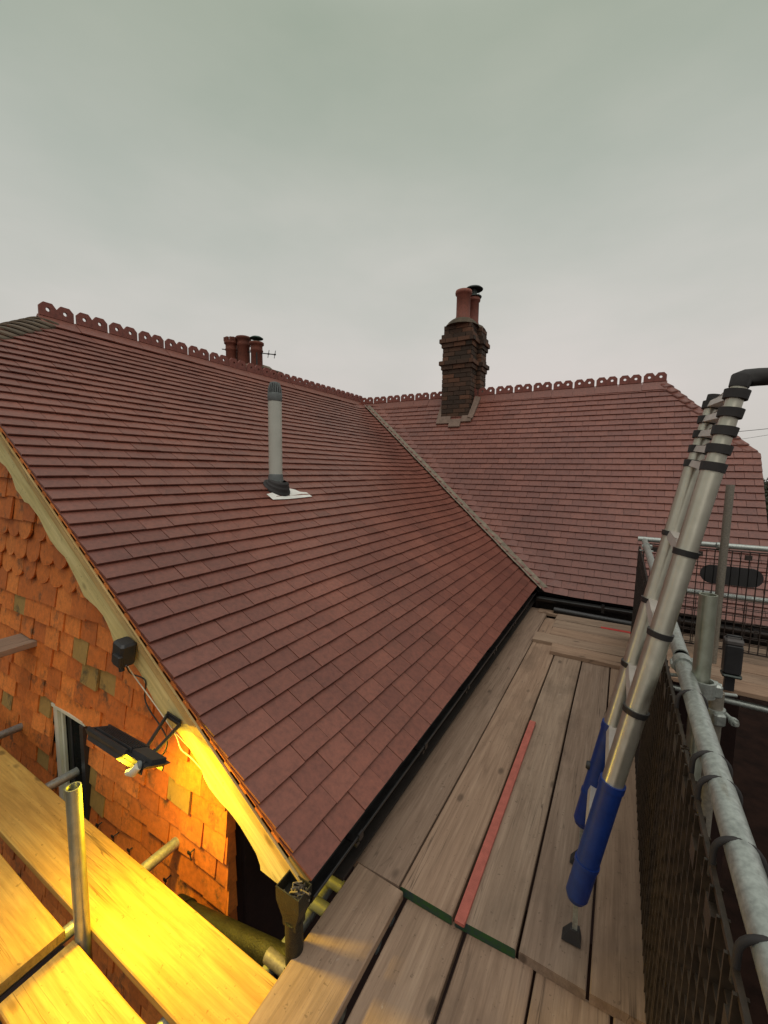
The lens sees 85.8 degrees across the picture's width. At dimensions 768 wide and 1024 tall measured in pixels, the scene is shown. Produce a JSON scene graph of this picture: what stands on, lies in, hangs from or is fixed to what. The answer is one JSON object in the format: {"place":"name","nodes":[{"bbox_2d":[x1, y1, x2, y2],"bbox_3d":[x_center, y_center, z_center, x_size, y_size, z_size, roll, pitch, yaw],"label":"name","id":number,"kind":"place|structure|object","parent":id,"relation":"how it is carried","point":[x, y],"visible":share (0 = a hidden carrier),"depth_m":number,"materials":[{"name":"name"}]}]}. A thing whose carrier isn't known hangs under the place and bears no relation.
{"place":"outdoors","nodes":[
{"label":"outdoors","id":0,"kind":"place"},
{"bbox_2d":[0,0,767,481],"label":"sky","id":1,"kind":"structure","parent":0,"point":[321,181],"materials":[{"name":"grey"}]},
{"bbox_2d":[436,934,532,1023],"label":"scaffold board","id":2,"kind":"object","parent":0,"point":[489,984],"visible":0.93,"depth_m":1.36,"materials":[{"name":"brown wood"}]},
{"bbox_2d":[455,655,581,958],"bbox_3d":[1.249,1.388,3.022,0.220,0.044,3.569,4,7,30],"label":"scaffold board","id":3,"kind":"object","parent":2,"relation":"on","point":[495,919],"visible":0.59,"depth_m":1.93,"materials":[{"name":"brown wood"}]},
{"bbox_2d":[454,720,535,927],"bbox_3d":[0.628,1.442,2.118,0.038,0.014,1.420,4,7,30],"label":"batten","id":4,"kind":"object","parent":3,"relation":"on","point":[464,909],"visible":1,"depth_m":1.85,"materials":[{"name":"red paint"}]},
{"bbox_2d":[532,631,767,685],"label":"scaffold board","id":5,"kind":"object","parent":3,"relation":"on","point":[544,638],"visible":0.47,"depth_m":3.83,"materials":[{"name":"brown wood"}]},
{"bbox_2d":[550,627,767,676],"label":"scaffold board","id":6,"kind":"object","parent":3,"relation":"on","point":[755,669],"visible":0.46,"depth_m":3.97,"materials":[{"name":"brown wood"}]},
{"bbox_2d":[555,614,767,655],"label":"scaffold board","id":7,"kind":"object","parent":3,"relation":"on","point":[583,621],"visible":0.4,"depth_m":4.42,"materials":[{"name":"brown wood"}]},
{"bbox_2d":[527,972,609,1023],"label":"scaffold board","id":8,"kind":"object","parent":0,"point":[552,1002],"visible":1,"depth_m":1.31,"materials":[{"name":"brown wood"}]},
{"bbox_2d":[518,662,609,1000],"bbox_3d":[1.445,1.402,2.914,0.213,0.044,3.559,4,7,30],"label":"scaffold board","id":9,"kind":"object","parent":8,"relation":"on","point":[547,951],"visible":0.59,"depth_m":1.75,"materials":[{"name":"brown wood"}]},
{"bbox_2d":[550,643,767,701],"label":"scaffold board","id":10,"kind":"object","parent":9,"relation":"on","point":[751,690],"visible":0.57,"depth_m":3.56,"materials":[{"name":"brown wood"}]},
{"bbox_2d":[673,684,767,712],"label":"scaffold tube","id":11,"kind":"object","parent":10,"relation":"attached to","point":[748,705],"visible":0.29,"depth_m":3.13,"materials":[{"name":"metal"}]},
{"bbox_2d":[720,634,743,691],"bbox_3d":[2.591,1.126,3.080,0.118,0.432,0.100,4,7,30],"label":"plastic case","id":12,"kind":"object","parent":10,"relation":"on","point":[732,659],"visible":0.99,"depth_m":3.05,"materials":[{"name":"plastic"}]},
{"bbox_2d":[561,368,767,948],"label":"telescopic ladder","id":13,"kind":"object","parent":9,"relation":"on","point":[609,763],"visible":1,"depth_m":1.35,"materials":[{"name":"metal"}]},
{"bbox_2d":[494,487,767,1023],"bbox_3d":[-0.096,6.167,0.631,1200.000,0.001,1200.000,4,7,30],"label":"ground","id":14,"kind":"structure","parent":0,"point":[750,770],"depth_m":7.68,"materials":[{"name":"soil"}]},
{"bbox_2d":[64,781,92,960],"bbox_3d":[-1.123,3.486,1.701,0.048,5.084,0.048,4,7,30],"label":"scaffold standard","id":15,"kind":"object","parent":14,"relation":"on","point":[77,859],"visible":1,"depth_m":1.46,"materials":[{"name":"grey metal"}]},
{"bbox_2d":[0,285,767,1023],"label":"house","id":16,"kind":"structure","parent":14,"relation":"on","point":[316,601],"depth_m":2.79,"materials":[{"name":"tile"}]},
{"bbox_2d":[0,723,22,738],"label":"scaffold tube","id":17,"kind":"object","parent":16,"relation":"attached to","point":[11,730],"visible":1,"depth_m":2.72,"materials":[{"name":"metal"}]},
{"bbox_2d":[0,633,36,657],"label":"scaffold board","id":18,"kind":"object","parent":16,"relation":"attached to","point":[13,644],"visible":0.94,"depth_m":2.52,"materials":[{"name":"brown wood"}]},
{"bbox_2d":[45,767,79,789],"bbox_3d":[-2.106,1.550,1.800,0.048,0.048,1.355,4,7,30],"label":"scaffold tube","id":19,"kind":"object","parent":16,"relation":"attached to","point":[62,779],"visible":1,"depth_m":2.31,"materials":[{"name":"metal"}]},
{"bbox_2d":[0,854,65,994],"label":"scaffold board","id":20,"kind":"object","parent":19,"relation":"on","point":[32,932],"visible":1,"depth_m":1.52,"materials":[{"name":"brown wood"}]},
{"bbox_2d":[51,702,90,820],"bbox_3d":[-1.854,1.750,2.511,0.455,1.184,0.100,4,7,30],"label":"window","id":21,"kind":"structure","parent":16,"relation":"in","point":[77,735],"depth_m":2.53,"materials":[{"name":"glass"}]},
{"bbox_2d":[0,837,179,996],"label":"scaffold tube","id":22,"kind":"object","parent":16,"relation":"attached to","point":[156,858],"visible":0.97,"depth_m":1.82,"materials":[{"name":"metal"}]},
{"bbox_2d":[111,636,136,671],"bbox_3d":[-1.152,0.627,1.827,0.099,0.139,0.079,4,7,30],"label":"junction box","id":23,"kind":"object","parent":16,"relation":"attached to","point":[123,651],"visible":1,"depth_m":1.80,"materials":[{"name":"black plastic"}]},
{"bbox_2d":[125,665,167,754],"bbox_3d":[-0.972,0.789,1.706,0.085,0.236,0.431,-5,8,-44],"label":"cable","id":24,"kind":"object","parent":23,"relation":"hanging from","point":[154,717],"visible":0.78,"depth_m":1.81,"materials":[{"name":"black plastic"}]},
{"bbox_2d":[85,711,180,776],"bbox_3d":[-0.932,0.882,1.622,0.549,0.150,0.273,6,8,40],"label":"floodlight","id":25,"kind":"object","parent":16,"relation":"attached to","point":[135,756],"visible":1,"depth_m":1.53,"materials":[{"name":"black plastic"}]},
{"bbox_2d":[128,666,200,768],"bbox_3d":[-0.925,0.881,1.778,0.426,0.390,0.038,3,6,20],"label":"cable","id":26,"kind":"object","parent":16,"relation":"attached to","point":[196,763],"visible":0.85,"depth_m":1.79,"materials":[{"name":"white plastic"}]},
{"bbox_2d":[222,349,275,364],"bbox_3d":[-2.875,-2.929,8.654,1.372,1.098,0.161,3,6,20],"label":"tv aerial","id":27,"kind":"object","parent":16,"relation":"attached to","point":[268,353],"visible":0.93,"depth_m":8.46,"materials":[{"name":"silver metal"}]},
{"bbox_2d":[263,886,332,976],"bbox_3d":[0.222,1.531,2.564,0.048,0.048,5.600,4,7,30],"label":"scaffold tube","id":28,"kind":"object","parent":16,"relation":"attached to","point":[324,894],"depth_m":1.64,"materials":[{"name":"metal"}]},
{"bbox_2d":[0,940,145,1023],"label":"scaffold board","id":29,"kind":"object","parent":28,"relation":"on","point":[69,983],"visible":1,"depth_m":1.32,"materials":[{"name":"brown wood"}]},
{"bbox_2d":[157,1017,168,1023],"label":"scaffold tube","id":30,"kind":"object","parent":28,"relation":"attached to","point":[162,1020],"depth_m":1.30,"materials":[{"name":"metal"}]},
{"bbox_2d":[0,746,276,1023],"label":"scaffold board","id":31,"kind":"object","parent":30,"relation":"on","point":[173,956],"visible":0.91,"depth_m":1.54,"materials":[{"name":"brown wood"}]},
{"bbox_2d":[263,946,346,1023],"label":"scaffold tube","id":32,"kind":"object","parent":28,"relation":"on","point":[273,960],"visible":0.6,"depth_m":1.44,"materials":[{"name":"metal"}]},
{"bbox_2d":[308,895,381,954],"bbox_3d":[-0.167,1.566,1.587,0.340,0.048,0.048,4,7,30],"label":"scaffold tube","id":33,"kind":"object","parent":28,"relation":"on","point":[318,905],"visible":0.28,"depth_m":1.62,"materials":[{"name":"metal"}]},
{"bbox_2d":[248,863,402,1023],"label":"scaffold board","id":34,"kind":"object","parent":33,"relation":"on","point":[318,980],"visible":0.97,"depth_m":1.41,"materials":[{"name":"brown wood"}]},
{"bbox_2d":[345,899,463,1023],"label":"scaffold board","id":35,"kind":"object","parent":33,"relation":"on","point":[406,981],"visible":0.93,"depth_m":1.40,"materials":[{"name":"brown wood"}]},
{"bbox_2d":[400,618,554,924],"bbox_3d":[1.050,1.374,3.132,0.220,0.044,3.569,4,7,30],"label":"scaffold board","id":36,"kind":"object","parent":35,"relation":"on","point":[435,881],"visible":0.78,"depth_m":2.06,"materials":[{"name":"brown wood"}]},
{"bbox_2d":[325,875,394,926],"bbox_3d":[-0.123,1.557,1.683,0.360,0.048,0.048,4,7,30],"label":"scaffold tube","id":37,"kind":"object","parent":28,"relation":"on","point":[334,883],"visible":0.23,"depth_m":1.71,"materials":[{"name":"metal"}]},
{"bbox_3d":[0.980,1.376,3.618,0.390,0.048,0.048,4,7,30],"label":"scaffold tube","id":38,"kind":"object","parent":28,"relation":"attached to","visible":0},
{"bbox_2d":[354,607,546,889],"bbox_3d":[0.929,1.348,3.370,0.219,0.044,3.863,4,7,30],"label":"scaffold board","id":39,"kind":"object","parent":38,"relation":"on","point":[390,853],"visible":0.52,"depth_m":2.26,"materials":[{"name":"brown wood"}]},
{"bbox_2d":[538,608,766,648],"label":"scaffold board","id":40,"kind":"object","parent":39,"relation":"on","point":[551,613],"visible":0.19,"depth_m":4.82,"materials":[{"name":"brown wood"}]},
{"bbox_2d":[686,592,717,780],"bbox_3d":[0.964,3.158,1.568,0.048,5.828,0.052,2,6,14],"label":"scaffold standard","id":41,"kind":"object","parent":14,"relation":"on","point":[704,635],"visible":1,"depth_m":1.29,"materials":[{"name":"grey metal"}]},
{"bbox_2d":[697,679,722,700],"bbox_3d":[1.012,0.551,1.304,0.106,0.048,0.081,3,6,19],"label":"scaffold coupler","id":42,"kind":"object","parent":41,"relation":"attached to","point":[712,690],"visible":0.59,"depth_m":1.27,"materials":[{"name":"metal"}]},
{"bbox_2d":[675,660,767,1011],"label":"guard rail","id":43,"kind":"object","parent":41,"relation":"attached to","point":[748,873],"visible":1,"depth_m":0.74,"materials":[{"name":"metal"}]},
{"bbox_2d":[636,655,707,1023],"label":"guard","id":44,"kind":"object","parent":43,"relation":"hanging from","point":[663,743],"visible":0.71,"depth_m":1.35,"materials":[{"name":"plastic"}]},
{"bbox_2d":[670,653,692,676],"bbox_3d":[1.037,0.537,1.420,0.106,0.086,0.048,4,7,30],"label":"scaffold coupler","id":45,"kind":"object","parent":43,"relation":"attached to","point":[675,658],"visible":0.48,"depth_m":1.42,"materials":[{"name":"metal"}]},
{"bbox_2d":[651,749,767,1023],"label":"guard","id":46,"kind":"object","parent":43,"relation":"hanging from","point":[698,978],"visible":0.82,"depth_m":0.81,"materials":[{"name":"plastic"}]},
{"bbox_3d":[1.305,1.611,1.945,0.048,0.048,5.600,4,7,30],"label":"scaffold tube","id":47,"kind":"object","parent":41,"relation":"attached to","visible":0},
{"bbox_2d":[613,1017,625,1023],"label":"scaffold board","id":48,"kind":"object","parent":47,"relation":"on","point":[616,1021],"visible":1,"depth_m":1.28,"materials":[{"name":"brown wood"}]},
{"bbox_2d":[589,668,645,1023],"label":"scaffold board","id":49,"kind":"object","parent":48,"relation":"on","point":[617,983],"visible":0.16,"depth_m":1.52,"materials":[{"name":"brown wood"}]},
{"bbox_2d":[552,620,767,666],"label":"scaffold board","id":50,"kind":"object","parent":49,"relation":"on","point":[748,659],"visible":0.48,"depth_m":4.16,"materials":[{"name":"brown wood"}]},
{"bbox_2d":[601,627,687,643],"bbox_3d":[3.316,1.289,3.747,2.400,0.010,0.040,4,7,30],"label":"batten","id":51,"kind":"object","parent":50,"relation":"on","point":[617,630],"visible":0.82,"depth_m":4.26,"materials":[{"name":"brown wood"}]},
{"bbox_2d":[701,692,724,836],"bbox_3d":[1.068,3.325,1.663,0.048,5.480,0.048,4,7,30],"label":"scaffold standard","id":52,"kind":"object","parent":14,"relation":"on","point":[716,704],"visible":0.17,"depth_m":1.40,"materials":[{"name":"metal"}]},
{"bbox_2d":[708,708,739,726],"bbox_3d":[1.118,0.680,1.385,0.081,0.048,0.106,2,6,8],"label":"scaffold coupler","id":53,"kind":"object","parent":52,"relation":"attached to","point":[718,718],"visible":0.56,"depth_m":1.35,"materials":[{"name":"metal"}]},
{"bbox_2d":[724,692,737,696],"bbox_3d":[1.095,0.602,1.375,0.196,0.052,0.025,0,6,-12],"label":"coupler bolt","id":54,"kind":"object","parent":52,"relation":"attached to","point":[731,695],"visible":0.16,"depth_m":1.39,"materials":[{"name":"metal"}]},
{"bbox_2d":[712,485,734,663],"bbox_3d":[2.808,2.819,3.727,0.058,6.120,0.058,2,6,13],"label":"scaffold standard","id":55,"kind":"object","parent":14,"relation":"on","point":[724,538],"visible":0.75,"depth_m":3.45,"materials":[{"name":"metal"}]},
{"bbox_2d":[643,543,767,657],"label":"guard","id":56,"kind":"object","parent":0,"point":[744,577],"visible":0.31,"depth_m":3.65,"materials":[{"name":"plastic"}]},
{"bbox_2d":[642,538,688,655],"bbox_3d":[1.780,0.393,2.722,0.048,0.048,2.910,4,7,30],"label":"guard rail","id":57,"kind":"object","parent":56,"relation":"attached to","point":[677,644],"visible":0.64,"depth_m":1.60,"materials":[{"name":"metal"}]},
{"bbox_2d":[630,546,647,779],"bbox_3d":[1.892,0.887,3.068,0.030,0.952,2.211,4,7,30],"label":"guard","id":58,"kind":"object","parent":57,"relation":"hanging from","point":[641,580],"visible":0.33,"depth_m":3.35,"materials":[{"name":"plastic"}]},
{"bbox_2d":[639,543,652,551],"bbox_3d":[2.329,0.316,3.666,0.105,0.084,0.048,4,7,30],"label":"scaffold coupler","id":59,"kind":"object","parent":57,"relation":"attached to","point":[651,546],"visible":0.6,"depth_m":3.65,"materials":[{"name":"metal"}]},
{"bbox_2d":[763,481,767,524],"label":"tree","id":60,"kind":"object","parent":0,"point":[766,498],"visible":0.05,"depth_m":15.12,"materials":[{"name":"green plant"}]},
{"bbox_2d":[763,478,767,500],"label":"tree","id":61,"kind":"object","parent":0,"point":[766,486],"visible":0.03,"depth_m":18.61,"materials":[{"name":"green plant"}]},
{"bbox_3d":[3.006,0.767,3.773,0.048,0.082,0.106,4,7,30],"label":"scaffold coupler","id":62,"kind":"object","parent":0,"visible":0},
{"bbox_2d":[687,588,767,603],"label":"guard rail","id":63,"kind":"object","parent":62,"relation":"attached to","point":[741,597],"depth_m":3.69,"materials":[{"name":"metal"}]},
{"bbox_3d":[2.997,0.313,3.689,0.048,0.082,0.106,4,7,30],"label":"scaffold coupler","id":64,"kind":"object","parent":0,"visible":0},
{"bbox_2d":[638,536,767,551],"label":"guard rail","id":65,"kind":"object","parent":64,"relation":"attached to","point":[731,546],"visible":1,"depth_m":3.66,"materials":[{"name":"metal"}]}
]}

